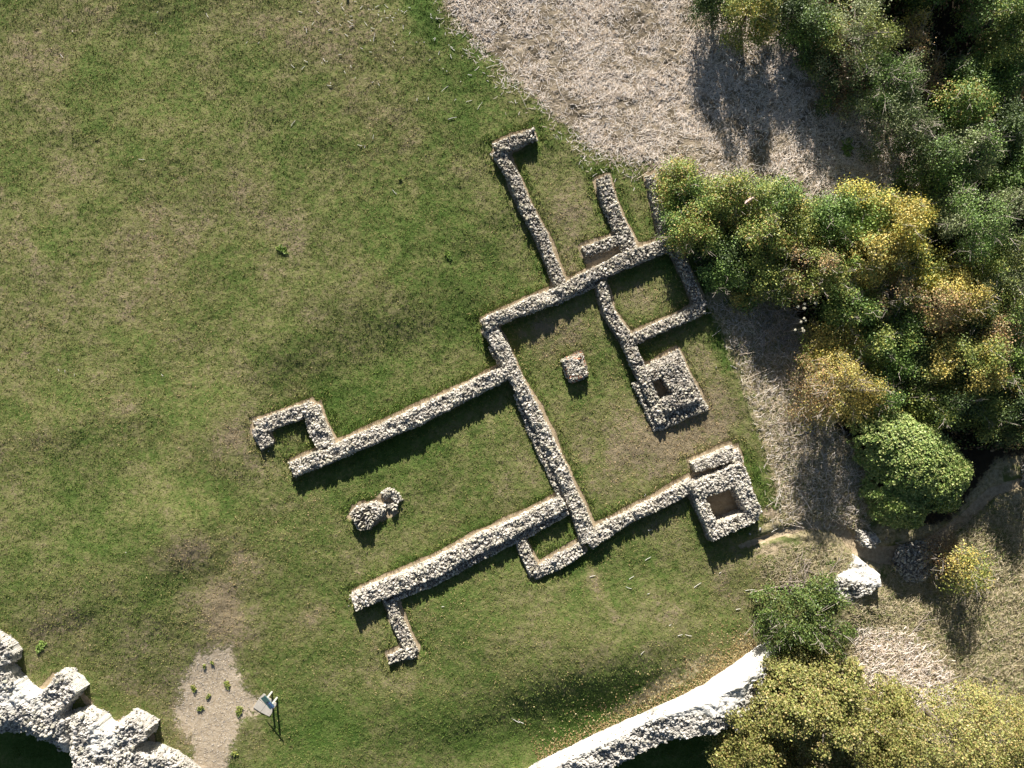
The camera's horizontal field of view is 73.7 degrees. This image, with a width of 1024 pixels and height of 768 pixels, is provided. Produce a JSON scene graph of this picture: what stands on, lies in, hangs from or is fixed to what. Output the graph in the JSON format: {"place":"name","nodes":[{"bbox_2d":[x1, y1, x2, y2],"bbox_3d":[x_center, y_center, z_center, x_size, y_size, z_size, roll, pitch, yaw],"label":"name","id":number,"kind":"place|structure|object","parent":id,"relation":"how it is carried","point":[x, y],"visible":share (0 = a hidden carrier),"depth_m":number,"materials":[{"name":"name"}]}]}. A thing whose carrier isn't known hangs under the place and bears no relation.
{"place":"outdoors","nodes":[
{"label":"outdoors","id":0,"kind":"place"},
{"bbox_2d":[174,653,256,766],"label":"gravel","id":1,"kind":"structure","parent":0,"point":[215,706],"depth_m":48.74,"materials":[{"name":"beige gravel"}]},
{"bbox_2d":[0,0,1023,767],"bbox_3d":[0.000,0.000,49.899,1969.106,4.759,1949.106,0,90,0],"label":"ground","id":2,"kind":"structure","parent":0,"point":[996,476],"depth_m":48.76,"materials":[{"name":"green plant"}]},
{"bbox_2d":[35,640,46,653],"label":"grass tuft","id":3,"kind":"object","parent":2,"relation":"on","point":[39,646],"visible":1,"depth_m":48.25,"materials":[{"name":"green plant"}]},
{"bbox_2d":[0,629,200,767],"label":"ruined wall","id":4,"kind":"structure","parent":2,"relation":"on","point":[91,736],"depth_m":47.38,"materials":[{"name":"stone"}]},
{"bbox_2d":[223,681,229,689],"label":"grass tuft","id":5,"kind":"object","parent":2,"relation":"on","point":[227,685],"visible":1,"depth_m":48.64,"materials":[{"name":"green plant"}]},
{"bbox_2d":[235,706,242,716],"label":"grass tuft","id":6,"kind":"object","parent":2,"relation":"on","point":[237,711],"visible":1,"depth_m":48.65,"materials":[{"name":"green plant"}]},
{"bbox_2d":[253,694,276,715],"bbox_3d":[-17.549,22.894,48.752,1.358,0.195,1.251,33,90,0],"label":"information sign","id":7,"kind":"object","parent":2,"relation":"on","point":[259,705],"visible":0.73,"depth_m":48.65,"materials":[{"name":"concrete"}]},
{"bbox_2d":[261,691,277,708],"bbox_3d":[-17.075,22.266,48.242,0.571,1.375,1.030,-40,90,0],"label":"signboard","id":8,"kind":"object","parent":2,"relation":"on","point":[267,702],"visible":1,"depth_m":47.74,"materials":[{"name":"paint"}]},
{"bbox_2d":[276,245,287,253],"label":"grass tuft","id":9,"kind":"object","parent":2,"relation":"on","point":[282,249],"visible":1,"depth_m":48.61,"materials":[{"name":"green plant"}]},
{"bbox_2d":[349,487,403,530],"bbox_3d":[-9.608,8.926,48.678,3.999,1.185,2.085,-31,90,0],"label":"hearth","id":10,"kind":"object","parent":2,"relation":"on","point":[364,516],"visible":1,"depth_m":48.44,"materials":[{"name":"stone"}]},
{"bbox_2d":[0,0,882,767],"bbox_3d":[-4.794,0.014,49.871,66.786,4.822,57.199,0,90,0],"label":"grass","id":11,"kind":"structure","parent":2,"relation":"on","point":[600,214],"depth_m":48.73,"materials":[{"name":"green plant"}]},
{"bbox_2d":[444,251,451,259],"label":"grass tuft","id":12,"kind":"object","parent":2,"relation":"on","point":[449,255],"visible":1,"depth_m":48.63,"materials":[{"name":"green plant"}]},
{"bbox_2d":[252,127,762,664],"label":"ruined building","id":13,"kind":"structure","parent":2,"relation":"on","point":[680,401],"depth_m":48.22,"materials":[{"name":"stone"}]},
{"bbox_2d":[560,352,588,383],"bbox_3d":[4.528,-1.129,48.764,1.896,1.191,2.104,-18,90,0],"label":"pillar stump","id":14,"kind":"object","parent":2,"relation":"on","point":[574,367],"visible":1,"depth_m":48.38,"materials":[{"name":"stone"}]},
{"bbox_2d":[529,641,781,767],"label":"curtain wall","id":15,"kind":"structure","parent":2,"relation":"on","point":[700,710],"depth_m":47.97,"materials":[{"name":"stone"}]},
{"bbox_2d":[513,584,797,759],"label":"fallen leaves","id":16,"kind":"object","parent":2,"relation":"on","point":[742,652],"depth_m":48.87,"materials":[{"name":"brown plant"}]},
{"bbox_2d":[641,153,711,218],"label":"shrub","id":17,"kind":"object","parent":2,"relation":"on","point":[683,186],"visible":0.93,"depth_m":47.43,"materials":[{"name":"leaf"},{"name":"wood"}]},
{"bbox_2d":[434,0,937,212],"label":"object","id":18,"kind":"object","parent":2,"relation":"on","point":[849,162],"visible":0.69,"depth_m":48.71,"materials":[{"name":"plant"}]},
{"bbox_2d":[655,190,732,261],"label":"shrub","id":19,"kind":"object","parent":2,"relation":"on","point":[697,229],"visible":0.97,"depth_m":46.94,"materials":[{"name":"leaf"},{"name":"wood"}]},
{"bbox_2d":[693,250,724,273],"bbox_3d":[14.105,-9.330,48.645,3.831,0.841,4.509,0,90,0],"label":"brushwood","id":20,"kind":"object","parent":2,"relation":"on","point":[702,263],"visible":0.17,"depth_m":48.67,"materials":[{"name":"brown wood"}]},
{"bbox_2d":[683,0,739,32],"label":"shrub","id":21,"kind":"object","parent":2,"relation":"on","point":[706,6],"visible":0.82,"depth_m":47.00,"materials":[{"name":"green plant"}]},
{"bbox_2d":[693,165,769,235],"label":"shrub","id":22,"kind":"object","parent":2,"relation":"on","point":[734,203],"visible":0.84,"depth_m":46.71,"materials":[{"name":"leaf"},{"name":"wood"}]},
{"bbox_2d":[690,228,773,298],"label":"shrub","id":23,"kind":"object","parent":2,"relation":"on","point":[722,279],"visible":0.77,"depth_m":47.37,"materials":[{"name":"leaf"},{"name":"wood"}]},
{"bbox_2d":[724,279,770,315],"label":"shrub","id":24,"kind":"object","parent":2,"relation":"on","point":[742,298],"visible":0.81,"depth_m":48.05,"materials":[{"name":"green plant"}]},
{"bbox_2d":[713,0,784,57],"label":"shrub","id":25,"kind":"object","parent":2,"relation":"on","point":[755,11],"visible":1,"depth_m":46.31,"materials":[{"name":"green plant"}]},
{"bbox_2d":[744,614,784,639],"bbox_3d":[18.406,17.357,48.685,2.814,0.868,2.884,33,90,0],"label":"brushwood","id":26,"kind":"object","parent":2,"relation":"on","point":[766,628],"visible":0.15,"depth_m":48.73,"materials":[{"name":"brown wood"}]},
{"bbox_2d":[727,203,808,277],"bbox_3d":[17.564,-9.943,46.737,5.294,4.627,5.192,0,90,0],"label":"shrub","id":27,"kind":"object","parent":2,"relation":"on","point":[769,236],"visible":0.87,"depth_m":46.23,"materials":[{"name":"green plant"}]},
{"bbox_2d":[740,169,809,230],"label":"shrub","id":28,"kind":"object","parent":2,"relation":"on","point":[771,196],"visible":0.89,"depth_m":45.98,"materials":[{"name":"green plant"}]},
{"bbox_2d":[748,302,805,370],"bbox_3d":[19.065,-3.333,48.506,4.008,0.935,6.144,-15,90,0],"label":"brushwood","id":29,"kind":"object","parent":2,"relation":"on","point":[775,328],"visible":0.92,"depth_m":48.50,"materials":[{"name":"brown wood"}]},
{"bbox_2d":[746,249,809,309],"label":"shrub","id":30,"kind":"object","parent":2,"relation":"on","point":[776,278],"visible":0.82,"depth_m":46.69,"materials":[{"name":"green plant"}]},
{"bbox_2d":[747,0,820,52],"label":"shrub","id":31,"kind":"object","parent":2,"relation":"on","point":[793,7],"visible":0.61,"depth_m":46.69,"materials":[{"name":"green plant"}]},
{"bbox_2d":[783,566,815,586],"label":"fallen branch","id":32,"kind":"object","parent":2,"relation":"on","point":[799,573],"visible":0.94,"depth_m":48.68,"materials":[{"name":"brown wood"}]},
{"bbox_2d":[778,550,822,592],"bbox_3d":[21.056,14.024,48.599,3.383,0.833,4.024,-44,90,0],"label":"brushwood","id":33,"kind":"object","parent":2,"relation":"on","point":[805,564],"visible":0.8,"depth_m":48.57,"materials":[{"name":"brown wood"}]},
{"bbox_2d":[769,189,835,264],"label":"shrub","id":34,"kind":"object","parent":2,"relation":"on","point":[808,227],"visible":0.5,"depth_m":46.16,"materials":[{"name":"green plant"}]},
{"bbox_2d":[749,564,865,664],"bbox_3d":[20.631,16.281,47.165,8.114,3.913,7.524,0,90,0],"label":"ivy mound","id":35,"kind":"object","parent":2,"relation":"on","point":[787,640],"visible":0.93,"depth_m":47.09,"materials":[{"name":"green plant"}]},
{"bbox_2d":[777,0,848,74],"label":"shrub","id":36,"kind":"object","parent":2,"relation":"on","point":[813,17],"visible":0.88,"depth_m":46.50,"materials":[{"name":"green plant"}]},
{"bbox_2d":[774,238,853,310],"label":"shrub","id":37,"kind":"object","parent":2,"relation":"on","point":[823,271],"visible":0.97,"depth_m":45.88,"materials":[{"name":"green plant"}]},
{"bbox_2d":[700,637,929,767],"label":"oak tree","id":38,"kind":"object","parent":2,"relation":"on","point":[834,740],"visible":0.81,"depth_m":45.09,"materials":[{"name":"leaf"},{"name":"bark"}]},
{"bbox_2d":[804,14,849,70],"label":"shrub","id":39,"kind":"object","parent":2,"relation":"on","point":[829,38],"visible":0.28,"depth_m":46.78,"materials":[{"name":"green plant"}]},
{"bbox_2d":[792,188,869,252],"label":"shrub","id":40,"kind":"object","parent":2,"relation":"on","point":[828,210],"visible":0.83,"depth_m":45.76,"materials":[{"name":"green plant"}]},
{"bbox_2d":[792,311,874,378],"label":"shrub","id":41,"kind":"object","parent":2,"relation":"on","point":[827,343],"visible":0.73,"depth_m":47.20,"materials":[{"name":"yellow plant"}]},
{"bbox_2d":[823,551,843,580],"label":"fallen branch","id":42,"kind":"object","parent":2,"relation":"on","point":[834,566],"visible":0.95,"depth_m":48.61,"materials":[{"name":"brown wood"}]},
{"bbox_2d":[778,344,900,436],"bbox_3d":[22.276,0.340,46.551,7.313,5.009,6.505,0,90,0],"label":"shrub","id":43,"kind":"object","parent":2,"relation":"on","point":[830,391],"visible":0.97,"depth_m":46.07,"materials":[{"name":"yellow plant"}]},
{"bbox_2d":[809,48,882,119],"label":"shrub","id":44,"kind":"object","parent":2,"relation":"on","point":[843,71],"visible":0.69,"depth_m":47.10,"materials":[{"name":"green plant"}]},
{"bbox_2d":[841,136,853,156],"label":"grass tuft","id":45,"kind":"object","parent":2,"relation":"on","point":[844,148],"visible":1,"depth_m":48.59,"materials":[{"name":"green plant"}]},
{"bbox_2d":[810,271,887,339],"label":"shrub","id":46,"kind":"object","parent":2,"relation":"on","point":[840,301],"visible":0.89,"depth_m":46.47,"materials":[{"name":"leaf"},{"name":"wood"}]},
{"bbox_2d":[819,553,881,601],"bbox_3d":[24.192,14.394,49.729,4.900,3.142,3.417,-43,90,0],"label":"wall fragment","id":47,"kind":"object","parent":2,"relation":"on","point":[861,579],"depth_m":48.47,"materials":[{"name":"stone"}]},
{"bbox_2d":[804,0,909,84],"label":"tree","id":48,"kind":"object","parent":2,"relation":"on","point":[854,36],"visible":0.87,"depth_m":45.45,"materials":[{"name":"leaf"},{"name":"wood"}]},
{"bbox_2d":[699,0,1023,452],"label":"undergrowth","id":49,"kind":"object","parent":2,"relation":"on","point":[899,12],"visible":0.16,"depth_m":49.09,"materials":[{"name":"green plant"}]},
{"bbox_2d":[705,298,1023,766],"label":"dry grass","id":50,"kind":"structure","parent":2,"relation":"on","point":[914,662],"depth_m":48.99,"materials":[{"name":"plant"}]},
{"bbox_2d":[830,174,902,251],"bbox_3d":[24.088,-11.647,46.841,5.769,4.367,5.410,0,90,0],"label":"tree","id":51,"kind":"object","parent":2,"relation":"on","point":[861,215],"visible":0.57,"depth_m":45.98,"materials":[{"name":"leaf"},{"name":"wood"}]},
{"bbox_2d":[855,528,880,547],"bbox_3d":[25.559,11.094,49.516,1.925,2.169,1.595,0,90,0],"label":"rock","id":52,"kind":"object","parent":2,"relation":"on","point":[865,538],"depth_m":48.76,"materials":[{"name":"stone"}]},
{"bbox_2d":[825,222,922,292],"bbox_3d":[24.601,-8.636,46.826,6.163,5.098,5.212,0,90,0],"label":"tree","id":53,"kind":"object","parent":2,"relation":"on","point":[877,255],"visible":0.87,"depth_m":45.70,"materials":[{"name":"leaf"},{"name":"wood"}]},
{"bbox_2d":[842,373,909,423],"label":"shrub","id":54,"kind":"object","parent":2,"relation":"on","point":[883,405],"visible":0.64,"depth_m":46.84,"materials":[{"name":"green plant"}]},
{"bbox_2d":[826,42,932,125],"bbox_3d":[25.227,-20.838,46.343,6.964,5.438,6.335,0,90,0],"label":"tree","id":55,"kind":"object","parent":2,"relation":"on","point":[887,74],"visible":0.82,"depth_m":45.73,"materials":[{"name":"leaf"},{"name":"wood"}]},
{"bbox_2d":[868,654,895,672],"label":"fallen branch","id":56,"kind":"object","parent":2,"relation":"on","point":[882,662],"visible":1,"depth_m":48.93,"materials":[{"name":"brown wood"}]},
{"bbox_2d":[844,315,927,389],"bbox_3d":[25.949,-2.164,47.512,5.659,4.545,5.884,0,90,0],"label":"shrub","id":57,"kind":"object","parent":2,"relation":"on","point":[884,346],"visible":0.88,"depth_m":46.82,"materials":[{"name":"leaf"},{"name":"wood"}]},
{"bbox_2d":[851,257,936,329],"bbox_3d":[26.205,-6.135,47.259,6.114,5.371,5.049,0,90,0],"label":"shrub","id":58,"kind":"object","parent":2,"relation":"on","point":[885,301],"visible":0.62,"depth_m":46.53,"materials":[{"name":"green plant"}]},
{"bbox_2d":[850,182,941,257],"bbox_3d":[26.442,-11.005,46.346,5.184,5.927,5.818,0,90,0],"label":"tree","id":59,"kind":"object","parent":2,"relation":"on","point":[915,223],"visible":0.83,"depth_m":45.09,"materials":[{"name":"leaf"},{"name":"wood"}]},
{"bbox_2d":[856,79,945,167],"bbox_3d":[26.773,-17.871,46.460,5.552,5.070,5.490,0,90,0],"label":"tree","id":60,"kind":"object","parent":2,"relation":"on","point":[915,110],"visible":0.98,"depth_m":45.86,"materials":[{"name":"leaf"},{"name":"wood"}]},
{"bbox_2d":[872,295,937,350],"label":"shrub","id":61,"kind":"object","parent":2,"relation":"on","point":[914,321],"visible":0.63,"depth_m":46.92,"materials":[{"name":"green plant"}]},
{"bbox_2d":[844,407,975,530],"bbox_3d":[27.941,5.863,47.661,8.698,3.916,9.012,0,90,0],"label":"evergreen bush","id":62,"kind":"object","parent":2,"relation":"on","point":[908,495],"visible":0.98,"depth_m":46.67,"materials":[{"name":"leaf"},{"name":"wood"}]},
{"bbox_2d":[893,1,940,61],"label":"shrub","id":63,"kind":"object","parent":2,"relation":"on","point":[913,34],"visible":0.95,"depth_m":47.17,"materials":[{"name":"green plant"}]},
{"bbox_2d":[892,539,943,582],"bbox_3d":[29.557,12.864,49.760,3.740,1.154,3.410,0,90,0],"label":"rubble heap","id":64,"kind":"object","parent":2,"relation":"on","point":[907,562],"visible":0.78,"depth_m":49.36,"materials":[{"name":"stone"}]},
{"bbox_2d":[881,0,961,18],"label":"tree","id":65,"kind":"object","parent":2,"relation":"on","point":[914,2],"visible":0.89,"depth_m":48.53,"materials":[{"name":"green plant"}]},
{"bbox_2d":[912,607,934,632],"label":"fallen branch","id":66,"kind":"object","parent":2,"relation":"on","point":[915,629],"visible":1,"depth_m":49.20,"materials":[{"name":"brown wood"}]},
{"bbox_2d":[884,236,963,304],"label":"tree","id":67,"kind":"object","parent":2,"relation":"on","point":[921,261],"visible":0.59,"depth_m":46.50,"materials":[{"name":"leaf"},{"name":"wood"}]},
{"bbox_2d":[886,131,972,202],"bbox_3d":[28.812,-14.934,46.367,5.078,5.705,4.726,0,90,0],"label":"shrub","id":68,"kind":"object","parent":2,"relation":"on","point":[944,144],"visible":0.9,"depth_m":46.09,"materials":[{"name":"green plant"}]},
{"bbox_2d":[893,322,966,386],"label":"shrub","id":69,"kind":"object","parent":2,"relation":"on","point":[919,359],"visible":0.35,"depth_m":47.27,"materials":[{"name":"green plant"}]},
{"bbox_2d":[912,48,950,101],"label":"shrub","id":70,"kind":"object","parent":2,"relation":"on","point":[931,77],"visible":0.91,"depth_m":47.69,"materials":[{"name":"green plant"}]},
{"bbox_2d":[888,360,983,431],"bbox_3d":[29.333,0.713,47.444,5.712,4.540,5.124,0,90,0],"label":"shrub","id":71,"kind":"object","parent":2,"relation":"on","point":[918,387],"visible":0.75,"depth_m":46.88,"materials":[{"name":"leaf"},{"name":"wood"}]},
{"bbox_2d":[889,158,985,237],"bbox_3d":[29.690,-12.900,47.076,6.308,5.246,6.016,0,90,0],"label":"tree","id":72,"kind":"object","parent":2,"relation":"on","point":[957,186],"visible":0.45,"depth_m":46.60,"materials":[{"name":"leaf"},{"name":"wood"}]},
{"bbox_2d":[858,674,1023,767],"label":"birch tree","id":73,"kind":"object","parent":2,"relation":"on","point":[974,756],"visible":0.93,"depth_m":43.36,"materials":[{"name":"leaf"},{"name":"wood"}]},
{"bbox_2d":[917,529,967,585],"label":"brown bush","id":74,"kind":"object","parent":2,"relation":"on","point":[944,558],"visible":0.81,"depth_m":48.59,"materials":[{"name":"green plant"}]},
{"bbox_2d":[897,262,1000,343],"bbox_3d":[29.535,-5.414,46.722,6.165,6.074,5.794,0,90,0],"label":"tree","id":75,"kind":"object","parent":2,"relation":"on","point":[959,297],"visible":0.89,"depth_m":45.41,"materials":[{"name":"leaf"},{"name":"wood"}]},
{"bbox_2d":[932,48,992,100],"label":"shrub","id":76,"kind":"object","parent":2,"relation":"on","point":[959,64],"visible":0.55,"depth_m":47.35,"materials":[{"name":"green plant"}]},
{"bbox_2d":[906,330,1019,402],"bbox_3d":[31.024,-1.286,47.032,6.084,5.382,5.841,0,90,0],"label":"tree","id":77,"kind":"object","parent":2,"relation":"on","point":[971,350],"visible":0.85,"depth_m":45.71,"materials":[{"name":"leaf"},{"name":"wood"}]},
{"bbox_2d":[947,667,978,691],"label":"fallen branch","id":78,"kind":"object","parent":2,"relation":"on","point":[964,679],"visible":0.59,"depth_m":49.01,"materials":[{"name":"brown wood"}]},
{"bbox_2d":[923,76,1006,141],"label":"shrub","id":79,"kind":"object","parent":2,"relation":"on","point":[973,100],"visible":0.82,"depth_m":46.08,"materials":[{"name":"leaf"},{"name":"wood"}]},
{"bbox_2d":[931,539,1001,600],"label":"tree","id":80,"kind":"object","parent":2,"relation":"on","point":[969,557],"visible":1,"depth_m":47.65,"materials":[{"name":"leaf"},{"name":"wood"}]},
{"bbox_2d":[923,113,1015,187],"bbox_3d":[31.167,-15.807,46.565,5.255,5.847,4.931,0,90,0],"label":"shrub","id":81,"kind":"object","parent":2,"relation":"on","point":[974,143],"visible":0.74,"depth_m":45.45,"materials":[{"name":"green plant"}]},
{"bbox_2d":[940,295,1005,344],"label":"shrub","id":82,"kind":"object","parent":2,"relation":"on","point":[974,329],"visible":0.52,"depth_m":46.45,"materials":[{"name":"green plant"}]},
{"bbox_2d":[926,179,1023,272],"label":"tree","id":83,"kind":"object","parent":2,"relation":"on","point":[975,228],"visible":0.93,"depth_m":45.16,"materials":[{"name":"leaf"},{"name":"wood"}]},
{"bbox_2d":[934,376,1022,449],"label":"shrub","id":84,"kind":"object","parent":2,"relation":"on","point":[992,410],"visible":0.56,"depth_m":47.10,"materials":[{"name":"green plant"}]},
{"bbox_2d":[941,0,1023,54],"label":"shrub","id":85,"kind":"object","parent":2,"relation":"on","point":[987,6],"visible":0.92,"depth_m":46.80,"materials":[{"name":"leaf"},{"name":"wood"}]},
{"bbox_2d":[949,233,1019,287],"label":"shrub","id":86,"kind":"object","parent":2,"relation":"on","point":[990,262],"visible":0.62,"depth_m":46.14,"materials":[{"name":"green plant"}]},
{"bbox_2d":[952,231,1023,327],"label":"tree","id":87,"kind":"object","parent":2,"relation":"on","point":[1009,282],"visible":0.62,"depth_m":45.76,"materials":[{"name":"green plant"}]},
{"bbox_2d":[954,48,1023,114],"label":"shrub","id":88,"kind":"object","parent":2,"relation":"on","point":[1007,89],"visible":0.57,"depth_m":47.10,"materials":[{"name":"green plant"}]},
{"bbox_2d":[980,673,1003,707],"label":"fallen branch","id":89,"kind":"object","parent":2,"relation":"on","point":[993,684],"visible":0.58,"depth_m":49.09,"materials":[{"name":"wood"}]},
{"bbox_2d":[966,3,1023,80],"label":"tree","id":90,"kind":"object","parent":2,"relation":"on","point":[1010,47],"visible":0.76,"depth_m":46.57,"materials":[{"name":"green plant"}]},
{"bbox_2d":[970,144,1023,211],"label":"tree","id":91,"kind":"object","parent":2,"relation":"on","point":[1016,176],"visible":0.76,"depth_m":46.97,"materials":[{"name":"green plant"}]},
{"bbox_2d":[972,302,1023,392],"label":"tree","id":92,"kind":"object","parent":2,"relation":"on","point":[1009,330],"visible":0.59,"depth_m":46.04,"materials":[{"name":"green plant"}]},
{"bbox_2d":[975,94,1023,167],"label":"tree","id":93,"kind":"object","parent":2,"relation":"on","point":[1011,120],"visible":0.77,"depth_m":46.65,"materials":[{"name":"green plant"}]},
{"bbox_2d":[979,371,1023,458],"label":"shrub","id":94,"kind":"object","parent":2,"relation":"on","point":[1018,408],"visible":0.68,"depth_m":46.81,"materials":[{"name":"green plant"}]},
{"bbox_2d":[1020,460,1023,482],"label":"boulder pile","id":95,"kind":"object","parent":2,"relation":"on","point":[1022,469],"visible":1,"depth_m":49.52,"materials":[{"name":"stone"}]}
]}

